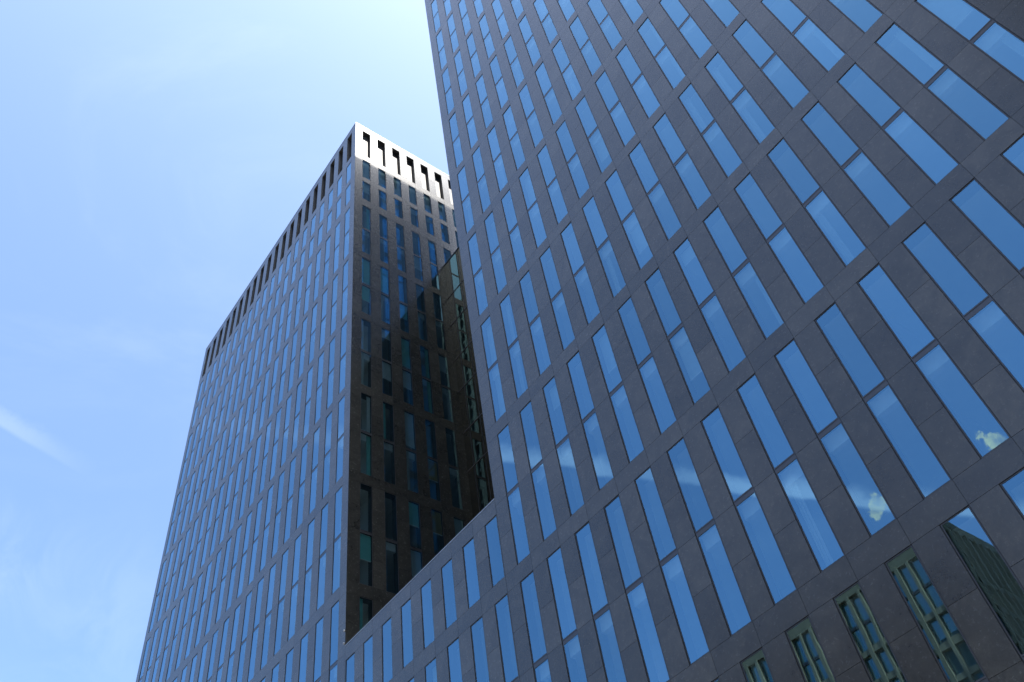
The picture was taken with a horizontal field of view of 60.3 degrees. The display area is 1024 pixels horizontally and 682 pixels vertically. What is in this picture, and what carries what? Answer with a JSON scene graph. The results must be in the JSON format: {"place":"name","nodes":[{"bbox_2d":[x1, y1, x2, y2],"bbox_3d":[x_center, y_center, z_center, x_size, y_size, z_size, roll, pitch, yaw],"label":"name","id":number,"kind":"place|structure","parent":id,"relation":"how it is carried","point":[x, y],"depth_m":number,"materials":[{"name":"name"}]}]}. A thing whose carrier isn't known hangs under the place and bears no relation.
{"place":"outdoors","nodes":[
{"label":"outdoors","id":0,"kind":"place"},
{"bbox_2d":[0,0,449,681],"label":"sky","id":1,"kind":"structure","parent":0,"point":[154,154],"materials":[{"name":"blue"}]},
{"bbox_2d":[136,122,473,681],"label":"office tower","id":2,"kind":"structure","parent":0,"point":[321,517],"depth_m":58.33,"materials":[{"name":"stone"}]},
{"bbox_2d":[158,606,175,681],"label":"window","id":3,"kind":"structure","parent":2,"relation":"in","point":[173,611],"depth_m":61.31,"materials":[{"name":"glass"}]},
{"bbox_2d":[165,595,184,681],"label":"window","id":4,"kind":"structure","parent":2,"relation":"in","point":[181,601],"depth_m":61.03,"materials":[{"name":"glass"}]},
{"bbox_2d":[173,527,190,601],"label":"window","id":5,"kind":"structure","parent":2,"relation":"in","point":[187,534],"depth_m":66.36,"materials":[{"name":"glass"}]},
{"bbox_2d":[175,584,193,669],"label":"window","id":6,"kind":"structure","parent":2,"relation":"in","point":[191,588],"depth_m":60.28,"materials":[{"name":"glass"}]},
{"bbox_2d":[182,517,198,590],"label":"window","id":7,"kind":"structure","parent":2,"relation":"in","point":[196,522],"depth_m":65.65,"materials":[{"name":"glass"}]},
{"bbox_2d":[184,572,202,659],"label":"window","id":8,"kind":"structure","parent":2,"relation":"in","point":[193,614],"depth_m":58.41,"materials":[{"name":"glass"}]},
{"bbox_2d":[191,506,206,578],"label":"window","id":9,"kind":"structure","parent":2,"relation":"in","point":[204,511],"depth_m":64.95,"materials":[{"name":"glass"}]},
{"bbox_2d":[194,561,211,647],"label":"window","id":10,"kind":"structure","parent":2,"relation":"in","point":[209,566],"depth_m":58.25,"materials":[{"name":"glass"}]},
{"bbox_2d":[200,494,215,567],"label":"window","id":11,"kind":"structure","parent":2,"relation":"in","point":[213,499],"depth_m":64.27,"materials":[{"name":"glass"}]},
{"bbox_2d":[209,482,224,556],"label":"window","id":12,"kind":"structure","parent":2,"relation":"in","point":[222,487],"depth_m":63.55,"materials":[{"name":"glass"}]},
{"bbox_2d":[219,470,233,543],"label":"window","id":13,"kind":"structure","parent":2,"relation":"in","point":[231,475],"depth_m":62.86,"materials":[{"name":"glass"}]},
{"bbox_2d":[237,511,251,597],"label":"window","id":14,"kind":"structure","parent":2,"relation":"in","point":[247,530],"depth_m":55.77,"materials":[{"name":"glass"}]},
{"bbox_2d":[239,393,251,456],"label":"window","id":15,"kind":"structure","parent":2,"relation":"in","point":[249,398],"depth_m":67.48,"materials":[{"name":"glass"}]},
{"bbox_2d":[249,381,260,442],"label":"window","id":16,"kind":"structure","parent":2,"relation":"in","point":[258,386],"depth_m":66.76,"materials":[{"name":"glass"}]},
{"bbox_2d":[247,577,263,681],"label":"window","id":17,"kind":"structure","parent":2,"relation":"in","point":[256,628],"depth_m":48.90,"materials":[{"name":"glass"}]},
{"bbox_2d":[258,368,269,430],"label":"window","id":18,"kind":"structure","parent":2,"relation":"in","point":[267,373],"depth_m":66.08,"materials":[{"name":"glass"}]},
{"bbox_2d":[260,563,275,669],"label":"window","id":19,"kind":"structure","parent":2,"relation":"in","point":[267,614],"depth_m":48.24,"materials":[{"name":"glass"}]},
{"bbox_2d":[269,407,281,480],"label":"window","id":20,"kind":"structure","parent":2,"relation":"in","point":[273,463],"depth_m":58.73,"materials":[{"name":"glass"}]},
{"bbox_2d":[274,548,288,654],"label":"window","id":21,"kind":"structure","parent":2,"relation":"in","point":[280,600],"depth_m":47.50,"materials":[{"name":"glass"}]},
{"bbox_2d":[287,534,300,641],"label":"window","id":22,"kind":"structure","parent":2,"relation":"in","point":[295,585],"depth_m":46.76,"materials":[{"name":"glass"}]},
{"bbox_2d":[149,159,456,681],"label":"windows","id":23,"kind":"structure","parent":2,"relation":"in","point":[365,167],"depth_m":73.21,"materials":[{"name":"glass"}]},
{"bbox_2d":[303,366,312,438],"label":"window","id":24,"kind":"structure","parent":2,"relation":"in","point":[309,378],"depth_m":58.09,"materials":[{"name":"glass"}]},
{"bbox_2d":[302,518,314,625],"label":"window","id":25,"kind":"structure","parent":2,"relation":"in","point":[310,568],"depth_m":46.20,"materials":[{"name":"glass"}]},
{"bbox_2d":[317,503,327,609],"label":"window","id":26,"kind":"structure","parent":2,"relation":"in","point":[323,554],"depth_m":45.44,"materials":[{"name":"glass"}]},
{"bbox_2d":[329,600,338,681],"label":"window","id":27,"kind":"structure","parent":2,"relation":"in","point":[331,666],"depth_m":40.37,"materials":[{"name":"metal"}]},
{"bbox_2d":[333,222,339,273],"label":"window","id":28,"kind":"structure","parent":2,"relation":"in","point":[337,230],"depth_m":66.55,"materials":[{"name":"glass"}]},
{"bbox_2d":[332,487,341,593],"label":"window","id":29,"kind":"structure","parent":2,"relation":"in","point":[338,537],"depth_m":44.73,"materials":[{"name":"glass"}]},
{"bbox_2d":[343,208,349,259],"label":"window","id":30,"kind":"structure","parent":2,"relation":"in","point":[347,215],"depth_m":65.74,"materials":[{"name":"glass"}]},
{"bbox_2d":[359,483,372,586],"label":"window","id":31,"kind":"structure","parent":2,"relation":"in","point":[366,542],"depth_m":44.23,"materials":[{"name":"metal"}]},
{"bbox_2d":[360,392,371,476],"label":"window","id":32,"kind":"structure","parent":2,"relation":"in","point":[368,400],"depth_m":50.01,"materials":[{"name":"metal"}]},
{"bbox_2d":[361,257,370,315],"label":"window","id":33,"kind":"structure","parent":2,"relation":"in","point":[366,266],"depth_m":61.08,"materials":[{"name":"glass"}]},
{"bbox_2d":[361,318,371,387],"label":"window","id":34,"kind":"structure","parent":2,"relation":"in","point":[363,351],"depth_m":55.23,"materials":[{"name":"glass"}]},
{"bbox_2d":[380,266,390,324],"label":"window","id":35,"kind":"structure","parent":2,"relation":"in","point":[384,275],"depth_m":62.11,"materials":[{"name":"glass"}]},
{"bbox_2d":[381,327,392,396],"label":"window","id":36,"kind":"structure","parent":2,"relation":"in","point":[386,369],"depth_m":55.85,"materials":[{"name":"glass"}]},
{"bbox_2d":[383,401,395,484],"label":"window","id":37,"kind":"structure","parent":2,"relation":"in","point":[385,440],"depth_m":51.09,"materials":[{"name":"glass"}]},
{"bbox_2d":[384,491,398,593],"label":"window","id":38,"kind":"structure","parent":2,"relation":"in","point":[388,540],"depth_m":45.44,"materials":[{"name":"glass"}]},
{"bbox_2d":[398,275,409,333],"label":"window","id":39,"kind":"structure","parent":2,"relation":"in","point":[403,311],"depth_m":61.65,"materials":[{"name":"glass"}]},
{"bbox_2d":[401,337,413,405],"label":"window","id":40,"kind":"structure","parent":2,"relation":"in","point":[405,345],"depth_m":57.21,"materials":[{"name":"glass"}]},
{"bbox_2d":[404,410,418,493],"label":"window","id":41,"kind":"structure","parent":2,"relation":"in","point":[410,435],"depth_m":52.20,"materials":[{"name":"glass"}]},
{"bbox_2d":[408,500,422,578],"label":"window","id":42,"kind":"structure","parent":2,"relation":"in","point":[416,559],"depth_m":46.61,"materials":[{"name":"glass"}]},
{"bbox_2d":[420,345,433,413],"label":"window","id":43,"kind":"structure","parent":2,"relation":"in","point":[429,391],"depth_m":57.41,"materials":[{"name":"glass"}]},
{"bbox_2d":[425,419,440,501],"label":"window","id":44,"kind":"structure","parent":2,"relation":"in","point":[433,469],"depth_m":51.74,"materials":[{"name":"glass"}]},
{"bbox_2d":[431,508,444,556],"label":"window","id":45,"kind":"structure","parent":2,"relation":"in","point":[437,519],"depth_m":48.61,"materials":[{"name":"glass"}]},
{"bbox_2d":[438,354,453,422],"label":"window","id":46,"kind":"structure","parent":2,"relation":"in","point":[443,368],"depth_m":58.16,"materials":[{"name":"glass"}]},
{"bbox_2d":[345,498,546,681],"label":"wing","id":47,"kind":"structure","parent":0,"point":[443,614],"depth_m":33.84,"materials":[{"name":"grey concrete"}]},
{"bbox_2d":[408,616,489,681],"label":"windows","id":48,"kind":"structure","parent":47,"relation":"in","point":[434,669],"depth_m":31.80,"materials":[{"name":"glass"}]},
{"bbox_2d":[463,537,480,608],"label":"window","id":49,"kind":"structure","parent":47,"relation":"in","point":[464,553],"depth_m":33.46,"materials":[{"name":"metal"}]},
{"bbox_2d":[485,515,504,586],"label":"window","id":50,"kind":"structure","parent":47,"relation":"in","point":[486,529],"depth_m":32.81,"materials":[{"name":"metal"}]},
{"bbox_2d":[495,594,519,681],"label":"window","id":51,"kind":"structure","parent":47,"relation":"in","point":[516,679],"depth_m":29.92,"materials":[{"name":"metal"}]},
{"bbox_2d":[425,0,1023,681],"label":"office tower","id":52,"kind":"structure","parent":0,"point":[747,290],"depth_m":26.57,"materials":[{"name":"concrete"}]},
{"bbox_2d":[436,30,446,69],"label":"window","id":53,"kind":"structure","parent":52,"relation":"in","point":[439,38],"depth_m":64.88,"materials":[{"name":"glass"}]},
{"bbox_2d":[457,165,473,233],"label":"window","id":54,"kind":"structure","parent":52,"relation":"in","point":[462,201],"depth_m":48.83,"materials":[{"name":"glass"}]},
{"bbox_2d":[444,247,493,518],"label":"glass block","id":55,"kind":"structure","parent":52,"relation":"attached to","point":[479,476],"depth_m":57.45,"materials":[{"name":"glass"}]},
{"bbox_2d":[468,232,487,315],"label":"window","id":56,"kind":"structure","parent":52,"relation":"in","point":[476,274],"depth_m":43.77,"materials":[{"name":"metal"}]},
{"bbox_2d":[481,316,505,421],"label":"window","id":57,"kind":"structure","parent":52,"relation":"in","point":[498,383],"depth_m":38.46,"materials":[{"name":"glass"}]},
{"bbox_2d":[484,211,506,293],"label":"window","id":58,"kind":"structure","parent":52,"relation":"in","point":[495,251],"depth_m":43.08,"materials":[{"name":"metal"}]},
{"bbox_2d":[487,125,507,191],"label":"window","id":59,"kind":"structure","parent":52,"relation":"in","point":[496,159],"depth_m":47.46,"materials":[{"name":"glass"}]},
{"bbox_2d":[497,424,529,564],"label":"window","id":60,"kind":"structure","parent":52,"relation":"in","point":[509,493],"depth_m":33.16,"materials":[{"name":"metal"}]},
{"bbox_2d":[499,294,527,398],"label":"window","id":61,"kind":"structure","parent":52,"relation":"in","point":[515,340],"depth_m":37.77,"materials":[{"name":"glass"}]},
{"bbox_2d":[501,189,526,270],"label":"window","id":62,"kind":"structure","parent":52,"relation":"in","point":[516,226],"depth_m":42.38,"materials":[{"name":"metal"}]},
{"bbox_2d":[503,105,525,169],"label":"window","id":63,"kind":"structure","parent":52,"relation":"in","point":[511,119],"depth_m":47.81,"materials":[{"name":"glass"}]},
{"bbox_2d":[519,167,546,247],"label":"window","id":64,"kind":"structure","parent":52,"relation":"in","point":[528,182],"depth_m":42.73,"materials":[{"name":"glass"}]},
{"bbox_2d":[519,270,550,374],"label":"window","id":65,"kind":"structure","parent":52,"relation":"in","point":[537,317],"depth_m":37.08,"materials":[{"name":"metal"}]},
{"bbox_2d":[520,571,551,681],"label":"window","id":66,"kind":"structure","parent":52,"relation":"in","point":[544,658],"depth_m":28.57,"materials":[{"name":"metal"}]},
{"bbox_2d":[520,401,556,540],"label":"window","id":67,"kind":"structure","parent":52,"relation":"in","point":[540,463],"depth_m":32.45,"materials":[{"name":"metal"}]},
{"bbox_2d":[533,0,557,44],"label":"window","id":68,"kind":"structure","parent":52,"relation":"in","point":[542,7],"depth_m":51.39,"materials":[{"name":"glass"}]},
{"bbox_2d":[537,144,567,223],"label":"window","id":69,"kind":"structure","parent":52,"relation":"in","point":[555,179],"depth_m":41.01,"materials":[{"name":"metal"}]},
{"bbox_2d":[539,246,574,350],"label":"window","id":70,"kind":"structure","parent":52,"relation":"in","point":[552,300],"depth_m":36.40,"materials":[{"name":"metal"}]},
{"bbox_2d":[543,376,584,515],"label":"window","id":71,"kind":"structure","parent":52,"relation":"in","point":[554,394],"depth_m":32.31,"materials":[{"name":"metal"}]},
{"bbox_2d":[552,39,581,100],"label":"window","id":72,"kind":"structure","parent":52,"relation":"in","point":[570,80],"depth_m":44.67,"materials":[{"name":"glass"}]},
{"bbox_2d":[547,547,587,681],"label":"window","id":73,"kind":"structure","parent":52,"relation":"in","point":[565,641],"depth_m":27.56,"materials":[{"name":"metal"}]},
{"bbox_2d":[556,121,589,198],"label":"window","id":74,"kind":"structure","parent":52,"relation":"in","point":[575,154],"depth_m":40.30,"materials":[{"name":"metal"}]},
{"bbox_2d":[560,222,599,323],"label":"window","id":75,"kind":"structure","parent":52,"relation":"in","point":[575,275],"depth_m":35.73,"materials":[{"name":"metal"}]},
{"bbox_2d":[566,351,613,490],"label":"window","id":76,"kind":"structure","parent":52,"relation":"in","point":[584,420],"depth_m":31.07,"materials":[{"name":"metal"}]},
{"bbox_2d":[575,96,612,173],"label":"window","id":77,"kind":"structure","parent":52,"relation":"in","point":[602,150],"depth_m":39.15,"materials":[{"name":"glass"}]},
{"bbox_2d":[575,521,626,681],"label":"window","id":78,"kind":"structure","parent":52,"relation":"in","point":[596,616],"depth_m":26.58,"materials":[{"name":"metal"}]},
{"bbox_2d":[582,196,626,297],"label":"window","id":79,"kind":"structure","parent":52,"relation":"in","point":[611,268],"depth_m":34.58,"materials":[{"name":"glass"}]},
{"bbox_2d":[595,71,635,146],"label":"window","id":80,"kind":"structure","parent":52,"relation":"in","point":[618,102],"depth_m":38.90,"materials":[{"name":"metal"}]},
{"bbox_2d":[591,324,644,462],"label":"window","id":81,"kind":"structure","parent":52,"relation":"in","point":[608,354],"depth_m":31.62,"materials":[{"name":"metal"}]},
{"bbox_2d":[605,169,653,269],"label":"window","id":82,"kind":"structure","parent":52,"relation":"in","point":[639,238],"depth_m":33.82,"materials":[{"name":"glass"}]},
{"bbox_2d":[604,494,670,681],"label":"window","id":83,"kind":"structure","parent":52,"relation":"in","point":[636,584],"depth_m":25.78,"materials":[{"name":"metal"}]},
{"bbox_2d":[616,44,660,118],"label":"window","id":84,"kind":"structure","parent":52,"relation":"in","point":[641,75],"depth_m":38.21,"materials":[{"name":"metal"}]},
{"bbox_2d":[618,296,676,433],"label":"window","id":85,"kind":"structure","parent":52,"relation":"in","point":[647,359],"depth_m":29.67,"materials":[{"name":"metal"}]},
{"bbox_2d":[628,141,681,239],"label":"window","id":86,"kind":"structure","parent":52,"relation":"in","point":[653,189],"depth_m":33.62,"materials":[{"name":"metal"}]},
{"bbox_2d":[637,17,685,89],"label":"window","id":87,"kind":"structure","parent":52,"relation":"in","point":[664,47],"depth_m":37.50,"materials":[{"name":"glass"}]},
{"bbox_2d":[634,466,709,664],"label":"window","id":88,"kind":"structure","parent":52,"relation":"in","point":[672,555],"depth_m":25.04,"materials":[{"name":"metal"}]},
{"bbox_2d":[645,267,710,403],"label":"window","id":89,"kind":"structure","parent":52,"relation":"in","point":[689,357],"depth_m":28.49,"materials":[{"name":"metal"}]},
{"bbox_2d":[653,113,711,209],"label":"window","id":90,"kind":"structure","parent":52,"relation":"in","point":[682,157],"depth_m":32.90,"materials":[{"name":"metal"}]},
{"bbox_2d":[659,0,711,58],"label":"window","id":91,"kind":"structure","parent":52,"relation":"in","point":[689,17],"depth_m":36.74,"materials":[{"name":"metal"}]},
{"bbox_2d":[667,437,752,635],"bbox_3d":[5.381,5.183,24.429,0.096,6.310,0.759,26,-58,-28],"label":"window","id":92,"kind":"structure","parent":52,"relation":"in","point":[711,524],"depth_m":24.35,"materials":[{"name":"metal"}]},
{"bbox_2d":[673,237,746,372],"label":"window","id":93,"kind":"structure","parent":52,"relation":"in","point":[689,254],"depth_m":28.70,"materials":[{"name":"metal"}]},
{"bbox_2d":[678,83,742,177],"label":"window","id":94,"kind":"structure","parent":52,"relation":"in","point":[706,129],"depth_m":33.05,"materials":[{"name":"glass"}]},
{"bbox_2d":[448,86,1023,681],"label":"windows","id":95,"kind":"structure","parent":52,"relation":"in","point":[755,668],"depth_m":18.82,"materials":[{"name":"metal"}]},
{"bbox_2d":[705,52,774,143],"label":"window","id":96,"kind":"structure","parent":52,"relation":"in","point":[734,97],"depth_m":31.47,"materials":[{"name":"glass"}]},
{"bbox_2d":[703,206,784,339],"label":"window","id":97,"kind":"structure","parent":52,"relation":"in","point":[745,263],"depth_m":27.24,"materials":[{"name":"metal"}]},
{"bbox_2d":[701,406,797,605],"bbox_3d":[6.270,4.196,23.734,0.096,6.310,0.759,26,-58,-28],"label":"window","id":98,"kind":"structure","parent":52,"relation":"in","point":[750,492],"depth_m":23.65,"materials":[{"name":"metal"}]},
{"bbox_2d":[732,19,810,108],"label":"window","id":99,"kind":"structure","parent":52,"relation":"in","point":[774,55],"depth_m":30.83,"materials":[{"name":"metal"}]},
{"bbox_2d":[734,173,824,304],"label":"window","id":100,"kind":"structure","parent":52,"relation":"in","point":[782,227],"depth_m":26.88,"materials":[{"name":"metal"}]},
{"bbox_2d":[736,373,845,571],"bbox_3d":[7.273,3.264,23.104,0.381,6.310,0.759,26,-58,-28],"label":"window","id":101,"kind":"structure","parent":52,"relation":"in","point":[821,545],"depth_m":22.37,"materials":[{"name":"glass"}]},
{"bbox_2d":[761,0,845,71],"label":"window","id":102,"kind":"structure","parent":52,"relation":"in","point":[819,33],"depth_m":29.40,"materials":[{"name":"glass"}]},
{"bbox_2d":[767,137,867,266],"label":"window","id":103,"kind":"structure","parent":52,"relation":"in","point":[841,246],"depth_m":25.70,"materials":[{"name":"glass"}]},
{"bbox_2d":[774,339,896,536],"bbox_3d":[8.049,2.220,22.343,0.096,6.310,0.759,26,-58,-28],"label":"window","id":104,"kind":"structure","parent":52,"relation":"in","point":[836,423],"depth_m":22.25,"materials":[{"name":"metal"}]},
{"bbox_2d":[801,101,911,226],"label":"window","id":105,"kind":"structure","parent":52,"relation":"in","point":[859,152],"depth_m":25.50,"materials":[{"name":"metal"}]},
{"bbox_2d":[814,302,951,498],"bbox_3d":[8.938,1.233,21.648,0.096,6.310,0.759,26,-58,-28],"label":"window","id":106,"kind":"structure","parent":52,"relation":"in","point":[883,385],"depth_m":21.55,"materials":[{"name":"metal"}]},
{"bbox_2d":[837,62,959,185],"bbox_3d":[10.735,-6.241,24.854,0.096,6.310,0.759,26,-58,-28],"label":"window","id":107,"kind":"structure","parent":52,"relation":"in","point":[901,111],"depth_m":24.80,"materials":[{"name":"metal"}]},
{"bbox_2d":[857,263,1011,458],"bbox_3d":[9.828,0.245,20.952,0.096,6.310,0.759,26,-58,-28],"label":"window","id":108,"kind":"structure","parent":52,"relation":"in","point":[934,344],"depth_m":20.86,"materials":[{"name":"metal"}]},
{"bbox_2d":[875,22,1010,140],"bbox_3d":[11.738,-7.173,24.225,0.381,6.310,0.759,26,-58,-28],"label":"window","id":109,"kind":"structure","parent":52,"relation":"in","point":[941,69],"depth_m":24.81,"materials":[{"name":"glass"}]},
{"bbox_2d":[902,222,1023,391],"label":"window","id":110,"kind":"structure","parent":52,"relation":"in","point":[989,300],"depth_m":20.30,"materials":[{"name":"metal"}]},
{"bbox_2d":[915,0,1023,82],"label":"window","id":111,"kind":"structure","parent":52,"relation":"in","point":[952,13],"depth_m":24.54,"materials":[{"name":"glass"}]},
{"bbox_2d":[950,178,1023,277],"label":"window","id":112,"kind":"structure","parent":52,"relation":"in","point":[1021,271],"depth_m":21.06,"materials":[{"name":"metal"}]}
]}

